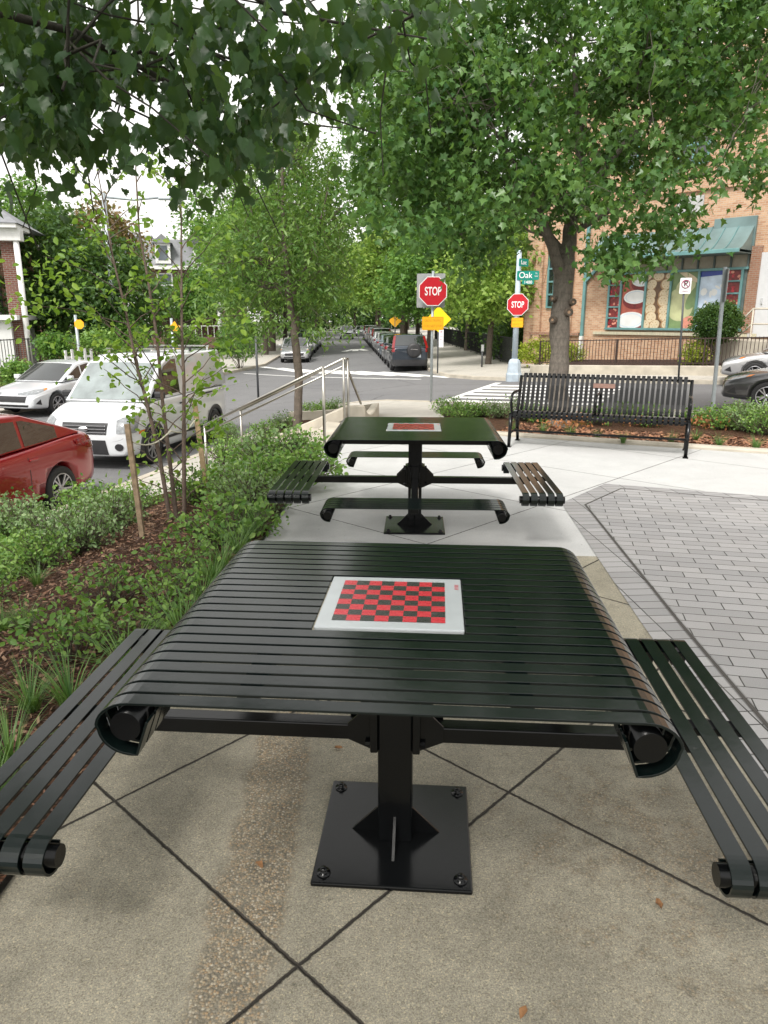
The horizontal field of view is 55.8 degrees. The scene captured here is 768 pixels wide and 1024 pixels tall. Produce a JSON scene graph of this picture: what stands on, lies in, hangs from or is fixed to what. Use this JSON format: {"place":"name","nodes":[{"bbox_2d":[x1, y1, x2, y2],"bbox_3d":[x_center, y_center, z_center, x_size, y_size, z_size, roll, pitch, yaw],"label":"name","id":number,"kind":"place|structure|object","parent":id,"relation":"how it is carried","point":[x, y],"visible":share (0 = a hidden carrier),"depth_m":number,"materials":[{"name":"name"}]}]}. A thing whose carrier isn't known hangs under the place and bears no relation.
{"place":"outdoors","nodes":[
{"label":"outdoors","id":0,"kind":"place"},
{"bbox_2d":[0,354,32,385],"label":"garden shrub","id":1,"kind":"object","parent":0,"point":[16,366],"visible":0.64,"depth_m":23.39,"materials":[{"name":"green plant"}]},
{"bbox_2d":[0,336,288,411],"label":"sidewalk","id":2,"kind":"structure","parent":0,"point":[262,359],"depth_m":47.00,"materials":[{"name":"concrete"}]},
{"bbox_2d":[28,326,76,360],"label":"garden shrub","id":3,"kind":"object","parent":2,"relation":"on","point":[45,350],"visible":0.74,"depth_m":24.25,"materials":[{"name":"green plant"}]},
{"bbox_2d":[71,323,128,359],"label":"garden shrub","id":4,"kind":"object","parent":2,"relation":"on","point":[86,341],"visible":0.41,"depth_m":25.68,"materials":[{"name":"green plant"}]},
{"bbox_2d":[27,216,185,354],"bbox_3d":[-11.405,-8.658,29.947,6.237,6.528,5.559,0,15,0],"label":"garden tree","id":5,"kind":"object","parent":2,"relation":"on","point":[126,263],"visible":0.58,"depth_m":28.98,"materials":[{"name":"green plant"}]},
{"bbox_2d":[94,313,152,353],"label":"garden shrub","id":6,"kind":"object","parent":2,"relation":"on","point":[123,327],"visible":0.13,"depth_m":28.75,"materials":[{"name":"green plant"}]},
{"bbox_2d":[161,324,211,348],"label":"garden shrub","id":7,"kind":"object","parent":2,"relation":"on","point":[191,341],"visible":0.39,"depth_m":33.75,"materials":[{"name":"green plant"}]},
{"bbox_2d":[158,260,224,336],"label":"garden tree","id":8,"kind":"object","parent":2,"relation":"on","point":[189,280],"visible":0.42,"depth_m":45.33,"materials":[{"name":"green plant"}]},
{"bbox_2d":[210,316,266,367],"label":"garden shrub","id":9,"kind":"object","parent":2,"relation":"on","point":[238,354],"visible":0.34,"depth_m":37.84,"materials":[{"name":"green plant"}]},
{"bbox_2d":[182,186,336,354],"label":"avenue tree","id":10,"kind":"object","parent":2,"relation":"on","point":[259,278],"visible":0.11,"depth_m":49.37,"materials":[{"name":"green plant"}]},
{"bbox_2d":[165,114,355,350],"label":"avenue tree","id":11,"kind":"object","parent":2,"relation":"on","point":[272,347],"visible":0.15,"depth_m":53.75,"materials":[{"name":"green plant"}]},
{"bbox_2d":[0,450,317,883],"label":"planting bed soil","id":12,"kind":"structure","parent":0,"point":[46,710],"depth_m":4.56,"materials":[{"name":"brown soil"}]},
{"bbox_2d":[0,692,52,766],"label":"grass tuft","id":13,"kind":"object","parent":12,"relation":"on","point":[5,730],"visible":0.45,"depth_m":2.72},
{"bbox_2d":[0,486,56,536],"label":"shrub","id":14,"kind":"object","parent":12,"relation":"on","point":[10,518],"visible":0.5,"depth_m":8.32,"materials":[{"name":"green plant"}]},
{"bbox_2d":[0,650,71,714],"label":"grass tuft","id":15,"kind":"object","parent":12,"relation":"on","point":[34,703],"visible":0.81,"depth_m":3.15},
{"bbox_2d":[0,522,84,575],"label":"shrub","id":16,"kind":"object","parent":12,"relation":"on","point":[30,551],"visible":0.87,"depth_m":6.51,"materials":[{"name":"green plant"}]},
{"bbox_2d":[7,495,79,546],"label":"shrub","id":17,"kind":"object","parent":12,"relation":"on","point":[40,522],"visible":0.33,"depth_m":7.96,"materials":[{"name":"green plant"}]},
{"bbox_2d":[3,638,119,706],"bbox_3d":[-1.294,0.696,3.045,0.499,0.289,0.532,-2,15,-6],"label":"grass tuft","id":18,"kind":"object","parent":12,"relation":"on","point":[63,696],"visible":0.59,"depth_m":3.06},
{"bbox_2d":[0,582,135,665],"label":"loose shrub","id":19,"kind":"object","parent":12,"relation":"on","point":[60,616],"visible":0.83,"depth_m":3.65,"materials":[{"name":"green plant"}]},
{"bbox_2d":[38,500,123,555],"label":"shrub","id":20,"kind":"object","parent":12,"relation":"on","point":[87,526],"visible":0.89,"depth_m":6.79,"materials":[{"name":"green plant"}]},
{"bbox_2d":[50,473,131,507],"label":"shrub","id":21,"kind":"object","parent":12,"relation":"on","point":[73,493],"visible":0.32,"depth_m":9.83,"materials":[{"name":"green plant"}]},
{"bbox_2d":[55,552,162,614],"bbox_3d":[-1.689,0.446,4.436,0.574,0.354,0.513,2,15,6],"label":"loose shrub","id":22,"kind":"object","parent":12,"relation":"on","point":[118,589],"visible":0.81,"depth_m":4.47,"materials":[{"name":"green plant"}]},
{"bbox_2d":[58,613,161,680],"bbox_3d":[-1.184,0.612,3.218,0.501,0.290,0.534,5,16,18],"label":"grass tuft","id":23,"kind":"object","parent":12,"relation":"on","point":[108,652],"visible":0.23,"depth_m":3.26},
{"bbox_2d":[68,483,152,533],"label":"shrub","id":24,"kind":"object","parent":12,"relation":"on","point":[125,513],"visible":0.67,"depth_m":7.65,"materials":[{"name":"green plant"}]},
{"bbox_2d":[57,588,185,650],"bbox_3d":[-1.351,0.549,3.713,0.628,0.303,0.565,2,15,8],"label":"loose shrub","id":25,"kind":"object","parent":12,"relation":"on","point":[103,625],"visible":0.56,"depth_m":3.71,"materials":[{"name":"green plant"}]},
{"bbox_2d":[124,424,144,537],"bbox_3d":[-2.271,-0.249,6.628,0.058,1.091,0.321,-8,17,-29],"label":"wooden stake","id":26,"kind":"object","parent":12,"relation":"on","point":[134,477],"visible":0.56,"depth_m":6.61,"materials":[{"name":"brown wood"}]},
{"bbox_2d":[107,479,162,510],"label":"shrub","id":27,"kind":"object","parent":12,"relation":"on","point":[143,492],"visible":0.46,"depth_m":9.61,"materials":[{"name":"green plant"}]},
{"bbox_2d":[0,148,275,520],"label":"birch sapling","id":28,"kind":"object","parent":12,"relation":"on","point":[200,385],"visible":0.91,"depth_m":6.86,"materials":[{"name":"green plant"}]},
{"bbox_2d":[0,498,277,874],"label":"mulch chips","id":29,"kind":"object","parent":12,"relation":"on","point":[90,561],"visible":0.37,"depth_m":5.34,"materials":[{"name":"wood"}]},
{"bbox_2d":[116,561,203,630],"bbox_3d":[-1.210,0.446,3.935,0.476,0.329,0.533,-5,16,-17],"label":"loose shrub","id":30,"kind":"object","parent":12,"relation":"on","point":[166,582],"visible":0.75,"depth_m":3.95,"materials":[{"name":"green plant"}]},
{"bbox_2d":[131,527,233,598],"bbox_3d":[-1.265,0.306,4.471,0.551,0.381,0.616,-11,19,-36],"label":"loose shrub","id":31,"kind":"object","parent":12,"relation":"on","point":[203,547],"visible":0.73,"depth_m":4.51,"materials":[{"name":"green plant"}]},
{"bbox_2d":[156,457,225,505],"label":"shrub","id":32,"kind":"object","parent":12,"relation":"on","point":[194,493],"visible":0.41,"depth_m":7.55,"materials":[{"name":"green plant"}]},
{"bbox_2d":[173,545,234,584],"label":"grass tuft","id":33,"kind":"object","parent":12,"relation":"on","point":[214,571],"visible":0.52,"depth_m":4.36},
{"bbox_2d":[160,485,289,548],"bbox_3d":[-1.157,0.053,5.353,0.850,0.445,0.935,12,19,37],"label":"shrub","id":34,"kind":"object","parent":12,"relation":"on","point":[220,516],"visible":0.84,"depth_m":5.31,"materials":[{"name":"green plant"}]},
{"bbox_2d":[203,435,247,464],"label":"shrub","id":35,"kind":"object","parent":12,"relation":"on","point":[217,447],"visible":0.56,"depth_m":12.70,"materials":[{"name":"green plant"}]},
{"bbox_2d":[0,0,487,250],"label":"shade tree","id":36,"kind":"object","parent":12,"relation":"on","point":[59,59],"visible":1,"depth_m":2.89,"materials":[{"name":"green plant"}]},
{"bbox_2d":[204,444,298,494],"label":"shrub","id":37,"kind":"object","parent":12,"relation":"on","point":[243,462],"visible":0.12,"depth_m":7.01,"materials":[{"name":"green plant"}]},
{"bbox_2d":[206,456,298,517],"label":"shrub","id":38,"kind":"object","parent":12,"relation":"on","point":[245,491],"visible":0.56,"depth_m":5.88,"materials":[{"name":"green plant"}]},
{"bbox_2d":[228,417,309,469],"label":"shrub","id":39,"kind":"object","parent":12,"relation":"on","point":[244,444],"visible":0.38,"depth_m":8.01,"materials":[{"name":"green plant"}]},
{"bbox_2d":[234,452,321,494],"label":"shrub","id":40,"kind":"object","parent":12,"relation":"on","point":[279,466],"visible":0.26,"depth_m":6.46,"materials":[{"name":"green plant"}]},
{"bbox_2d":[249,419,329,457],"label":"shrub","id":41,"kind":"object","parent":12,"relation":"on","point":[301,435],"visible":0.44,"depth_m":8.04,"materials":[{"name":"green plant"}]},
{"bbox_2d":[245,435,349,493],"bbox_3d":[-0.806,-0.439,6.754,0.999,0.523,1.099,-5,16,-19],"label":"shrub","id":42,"kind":"object","parent":12,"relation":"on","point":[338,470],"visible":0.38,"depth_m":6.68,"materials":[{"name":"green plant"}]},
{"bbox_2d":[218,331,299,353],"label":"lawn","id":43,"kind":"structure","parent":0,"point":[278,336],"depth_m":99.60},
{"bbox_2d":[0,209,44,366],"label":"porch house","id":44,"kind":"structure","parent":43,"relation":"on","point":[13,232],"depth_m":26.50,"materials":[{"name":"white paint"}]},
{"bbox_2d":[0,169,75,361],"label":"garden tree","id":45,"kind":"object","parent":43,"relation":"on","point":[23,192],"visible":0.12,"depth_m":33.10,"materials":[{"name":"green plant"}]},
{"bbox_2d":[0,194,133,357],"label":"garden tree","id":46,"kind":"object","parent":43,"relation":"on","point":[58,229],"visible":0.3,"depth_m":29.62,"materials":[{"name":"green plant"}]},
{"bbox_2d":[31,191,160,282],"bbox_3d":[-14.345,-11.453,36.132,6.319,8.814,5.363,0,15,0],"label":"garden tree","id":47,"kind":"object","parent":43,"relation":"on","point":[120,225],"visible":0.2,"depth_m":35.53,"materials":[{"name":"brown plant"}]},
{"bbox_2d":[251,321,421,330],"bbox_3d":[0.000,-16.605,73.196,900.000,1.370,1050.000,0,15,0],"label":"ground","id":48,"kind":"structure","parent":0,"point":[338,327],"depth_m":261.26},
{"bbox_2d":[69,234,224,351],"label":"row house","id":49,"kind":"structure","parent":48,"relation":"on","point":[173,246],"depth_m":54.99,"materials":[{"name":"paint"}]},
{"bbox_2d":[0,401,703,894],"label":"sidewalk","id":50,"kind":"structure","parent":0,"point":[404,409],"depth_m":16.66,"materials":[{"name":"concrete"}]},
{"bbox_2d":[216,421,339,471],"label":"concrete steps","id":51,"kind":"structure","parent":50,"relation":"on","point":[331,427],"depth_m":10.43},
{"bbox_2d":[203,366,325,470],"bbox_3d":[-1.683,-1.030,9.854,2.510,1.971,0.090,12,19,38],"label":"handrail","id":52,"kind":"object","parent":51,"relation":"on","point":[322,368],"visible":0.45,"depth_m":9.40,"materials":[{"name":"silver metal"}]},
{"bbox_2d":[239,357,361,450],"bbox_3d":[-1.468,-1.512,11.653,2.118,1.971,1.372,1,15,3],"label":"handrail","id":53,"kind":"object","parent":51,"relation":"on","point":[345,364],"visible":0.56,"depth_m":10.94,"materials":[{"name":"silver metal"}]},
{"bbox_2d":[255,403,378,444],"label":"planter wall","id":54,"kind":"structure","parent":50,"relation":"on","point":[336,415],"depth_m":11.52,"materials":[{"name":"concrete"}]},
{"bbox_2d":[278,420,340,432],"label":"planter soil","id":55,"kind":"structure","parent":54,"relation":"in","point":[303,422],"depth_m":17.14,"materials":[{"name":"brown soil"}]},
{"bbox_2d":[177,79,377,426],"bbox_3d":[-1.626,-5.114,13.921,4.413,7.340,4.348,0,15,0],"label":"street tree","id":56,"kind":"object","parent":55,"relation":"on","point":[317,289],"visible":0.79,"depth_m":13.54,"materials":[{"name":"green plant"}]},
{"bbox_2d":[417,271,446,401],"bbox_3d":[1.316,-4.664,20.338,0.817,3.987,0.281,0,15,0],"label":"stop sign","id":57,"kind":"object","parent":50,"relation":"on","point":[431,294],"visible":0.98,"depth_m":19.94,"materials":[{"name":"metal"}]},
{"bbox_2d":[497,431,767,453],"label":"bed edging","id":58,"kind":"object","parent":50,"relation":"on","point":[652,443],"visible":0.4,"depth_m":9.12,"materials":[{"name":"concrete"}]},
{"bbox_2d":[14,327,749,512],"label":"road","id":59,"kind":"structure","parent":0,"point":[368,387],"depth_m":25.38,"materials":[{"name":"asphalt"}]},
{"bbox_2d":[0,359,90,413],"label":"parked car","id":60,"kind":"object","parent":59,"relation":"on","point":[34,386],"visible":0.48,"depth_m":21.12,"materials":[{"name":"white paint"}]},
{"bbox_2d":[0,413,93,511],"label":"parked car","id":61,"kind":"object","parent":59,"relation":"on","point":[41,457],"visible":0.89,"depth_m":9.97,"materials":[{"name":"red paint"}]},
{"bbox_2d":[47,345,225,463],"bbox_3d":[-4.964,-2.351,15.112,2.110,2.090,4.647,3,15,10],"label":"parked van","id":62,"kind":"object","parent":59,"relation":"on","point":[101,423],"visible":0.51,"depth_m":13.83,"materials":[{"name":"white paint"}]},
{"bbox_2d":[278,337,311,361],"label":"parked car","id":63,"kind":"object","parent":59,"relation":"on","point":[286,352],"visible":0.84,"depth_m":45.16,"materials":[{"name":"silver metal"}]},
{"bbox_2d":[244,367,449,378],"bbox_3d":[-2.869,-6.699,34.793,3.924,0.341,15.264,-14,21,-42],"label":"crosswalk marking","id":64,"kind":"object","parent":59,"relation":"on","point":[370,373],"visible":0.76,"depth_m":34.03,"materials":[{"name":"paint"}]},
{"bbox_2d":[330,308,415,330],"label":"avenue tree","id":65,"kind":"object","parent":59,"relation":"on","point":[365,320],"visible":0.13,"depth_m":154.80,"materials":[{"name":"green plant"}]},
{"bbox_2d":[53,400,700,510],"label":"kerb","id":66,"kind":"structure","parent":59,"relation":"on","point":[165,468],"depth_m":13.74,"materials":[{"name":"concrete"}]},
{"bbox_2d":[384,332,427,369],"bbox_3d":[1.102,-7.960,35.783,2.090,1.748,4.716,-1,15,-3],"label":"parked car","id":67,"kind":"object","parent":59,"relation":"on","point":[406,349],"visible":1,"depth_m":33.76,"materials":[{"name":"blue paint"}]},
{"bbox_2d":[445,383,619,404],"bbox_3d":[4.893,-3.768,22.889,4.765,0.280,6.306,7,17,24],"label":"crosswalk marking","id":68,"kind":"object","parent":59,"relation":"on","point":[476,390],"visible":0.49,"depth_m":22.78,"materials":[{"name":"paint"}]},
{"bbox_2d":[421,366,723,384],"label":"store kerb","id":69,"kind":"structure","parent":59,"relation":"on","point":[719,382],"depth_m":27.34,"materials":[{"name":"concrete"}]},
{"bbox_2d":[711,267,728,407],"bbox_3d":[7.024,-3.488,15.246,0.148,3.152,0.332,0,15,0],"label":"pole","id":70,"kind":"object","parent":59,"relation":"on","point":[725,276],"visible":0.79,"depth_m":15.13,"materials":[{"name":"metal"}]},
{"bbox_2d":[720,348,767,374],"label":"parked car","id":71,"kind":"object","parent":59,"relation":"on","point":[743,362],"visible":0.67,"depth_m":21.62,"materials":[{"name":"silver metal"}]},
{"bbox_2d":[722,368,767,408],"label":"parked car","id":72,"kind":"object","parent":59,"relation":"on","point":[748,384],"visible":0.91,"depth_m":16.44,"materials":[{"name":"grey paint"}]},
{"bbox_2d":[0,0,764,321],"label":"sky","id":73,"kind":"structure","parent":0,"point":[156,209],"materials":[{"name":"white"}]},
{"bbox_2d":[0,429,767,1023],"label":"plaza paving","id":74,"kind":"structure","parent":0,"point":[158,897],"depth_m":2.04,"materials":[{"name":"concrete"}]},
{"bbox_2d":[0,540,767,899],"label":"picnic table","id":75,"kind":"object","parent":74,"relation":"on","point":[516,622],"visible":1,"depth_m":1.97,"materials":[{"name":"green paint"}]},
{"bbox_2d":[267,417,564,534],"bbox_3d":[0.235,-0.262,5.489,2.034,0.764,2.034,1,15,3],"label":"picnic table","id":76,"kind":"object","parent":74,"relation":"on","point":[415,475],"visible":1,"depth_m":5.32,"materials":[{"name":"green paint"}]},
{"bbox_2d":[507,373,693,458],"bbox_3d":[2.613,-1.208,8.826,2.095,0.865,0.725,6,16,21],"label":"park bench","id":77,"kind":"object","parent":74,"relation":"on","point":[567,415],"visible":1,"depth_m":8.87,"materials":[{"name":"black paint"}]},
{"bbox_2d":[563,484,767,777],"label":"paver border","id":78,"kind":"object","parent":74,"relation":"on","point":[657,619],"visible":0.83,"depth_m":4.27,"materials":[{"name":"brick"}]},
{"bbox_2d":[587,489,767,721],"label":"paver field","id":79,"kind":"structure","parent":78,"relation":"on","point":[700,562],"depth_m":4.73,"materials":[{"name":"brick"}]},
{"bbox_2d":[584,488,767,727],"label":"paver joint","id":80,"kind":"object","parent":74,"relation":"on","point":[708,655],"visible":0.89,"depth_m":3.89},
{"bbox_2d":[390,327,726,380],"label":"store sidewalk","id":81,"kind":"structure","parent":0,"point":[454,359],"depth_m":34.55,"materials":[{"name":"concrete"}]},
{"bbox_2d":[331,226,383,325],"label":"avenue tree","id":82,"kind":"object","parent":81,"relation":"on","point":[347,284],"visible":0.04,"depth_m":82.42,"materials":[{"name":"green plant"}]},
{"bbox_2d":[336,204,424,333],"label":"avenue tree","id":83,"kind":"object","parent":81,"relation":"on","point":[370,264],"visible":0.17,"depth_m":53.49,"materials":[{"name":"green plant"}]},
{"bbox_2d":[311,84,495,332],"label":"avenue tree","id":84,"kind":"object","parent":81,"relation":"on","point":[354,197],"visible":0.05,"depth_m":54.75,"materials":[{"name":"green plant"}]},
{"bbox_2d":[358,222,485,357],"bbox_3d":[2.416,-12.783,40.616,7.841,8.254,6.748,0,15,0],"label":"avenue tree","id":85,"kind":"object","parent":81,"relation":"on","point":[403,283],"visible":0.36,"depth_m":39.59,"materials":[{"name":"green plant"}]},
{"bbox_2d":[434,328,511,361],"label":"black fence","id":86,"kind":"object","parent":81,"relation":"on","point":[448,335],"visible":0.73,"depth_m":44.72,"materials":[{"name":"metal"}]},
{"bbox_2d":[415,211,549,363],"bbox_3d":[4.828,-10.342,33.454,5.856,7.080,6.492,9,17,30],"label":"avenue tree","id":87,"kind":"object","parent":81,"relation":"on","point":[496,283],"visible":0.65,"depth_m":32.70,"materials":[{"name":"green plant"}]},
{"bbox_2d":[484,312,523,361],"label":"hedge","id":88,"kind":"object","parent":81,"relation":"on","point":[505,327],"visible":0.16,"depth_m":36.04,"materials":[{"name":"green plant"}]},
{"bbox_2d":[506,250,538,381],"bbox_3d":[4.982,-7.035,26.336,0.961,4.700,0.581,11,18,34],"label":"street name pole","id":89,"kind":"object","parent":81,"relation":"on","point":[517,303],"visible":0.97,"depth_m":26.23,"materials":[{"name":"metal"}]},
{"bbox_2d":[518,335,550,366],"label":"round bush","id":90,"kind":"object","parent":81,"relation":"on","point":[525,352],"visible":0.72,"depth_m":31.05,"materials":[{"name":"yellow plant"}]},
{"bbox_2d":[530,365,727,375],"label":"retaining wall","id":91,"kind":"structure","parent":81,"relation":"on","point":[646,370],"depth_m":25.91,"materials":[{"name":"concrete"}]},
{"bbox_2d":[539,336,767,365],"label":"iron fence","id":92,"kind":"object","parent":91,"relation":"on","point":[636,362],"visible":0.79,"depth_m":25.59,"materials":[{"name":"metal"}]},
{"bbox_2d":[522,29,767,363],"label":"brick store","id":93,"kind":"structure","parent":81,"relation":"on","point":[650,307],"depth_m":28.20,"materials":[{"name":"orange brick"}]},
{"bbox_2d":[604,266,748,330],"bbox_3d":[11.211,-8.256,28.329,0.102,2.262,5.591,-14,20,-41],"label":"window frame","id":94,"kind":"structure","parent":93,"relation":"in","point":[742,269],"depth_m":28.48,"materials":[{"name":"teal metal"}]},
{"bbox_2d":[711,339,767,362],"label":"door landing","id":95,"kind":"structure","parent":93,"relation":"in","point":[741,342],"depth_m":25.04,"materials":[{"name":"wood"}]},
{"bbox_2d":[751,252,767,336],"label":"door","id":96,"kind":"structure","parent":93,"relation":"in","point":[760,316],"depth_m":25.95,"materials":[{"name":"silver metal"}]},
{"bbox_2d":[677,278,691,382],"bbox_3d":[9.059,-5.516,22.163,0.327,3.124,0.112,0,15,0],"label":"no parking sign","id":97,"kind":"object","parent":81,"relation":"on","point":[685,286],"visible":0.99,"depth_m":21.86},
{"bbox_2d":[447,411,767,446],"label":"roadside bed soil","id":98,"kind":"structure","parent":0,"point":[498,424],"depth_m":11.96,"materials":[{"name":"soil"}]},
{"bbox_2d":[439,400,483,416],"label":"shrub","id":99,"kind":"object","parent":98,"relation":"on","point":[459,412],"visible":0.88,"depth_m":13.58,"materials":[{"name":"green plant"}]},
{"bbox_2d":[320,0,767,426],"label":"maple tree","id":100,"kind":"object","parent":98,"relation":"on","point":[645,50],"visible":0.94,"depth_m":10.81,"materials":[{"name":"green plant"}]},
{"bbox_2d":[529,410,729,430],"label":"dry ground plant","id":101,"kind":"object","parent":98,"relation":"on","point":[582,422],"visible":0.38,"depth_m":12.12,"materials":[{"name":"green plant"}]},
{"bbox_2d":[496,423,767,447],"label":"red mulch chips","id":102,"kind":"object","parent":98,"relation":"on","point":[707,440],"visible":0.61,"depth_m":10.41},
{"bbox_2d":[696,401,755,430],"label":"shrub","id":103,"kind":"object","parent":98,"relation":"on","point":[723,424],"visible":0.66,"depth_m":12.38,"materials":[{"name":"green plant"}]},
{"bbox_2d":[722,395,767,431],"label":"shrub","id":104,"kind":"object","parent":98,"relation":"on","point":[737,422],"visible":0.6,"depth_m":11.99,"materials":[{"name":"green plant"}]},
{"bbox_2d":[734,401,767,434],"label":"shrub","id":105,"kind":"object","parent":98,"relation":"on","point":[760,428],"visible":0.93,"depth_m":11.35,"materials":[{"name":"green plant"}]},
{"bbox_2d":[547,360,720,365],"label":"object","id":106,"kind":"structure","parent":0,"point":[661,361],"depth_m":27.93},
{"bbox_2d":[678,333,714,364],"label":"round bush","id":107,"kind":"object","parent":106,"relation":"on","point":[694,352],"visible":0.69,"depth_m":25.48,"materials":[{"name":"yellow plant"}]},
{"bbox_2d":[683,297,748,364],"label":"round bush","id":108,"kind":"object","parent":106,"relation":"on","point":[705,320],"visible":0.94,"depth_m":24.63,"materials":[{"name":"green plant"}]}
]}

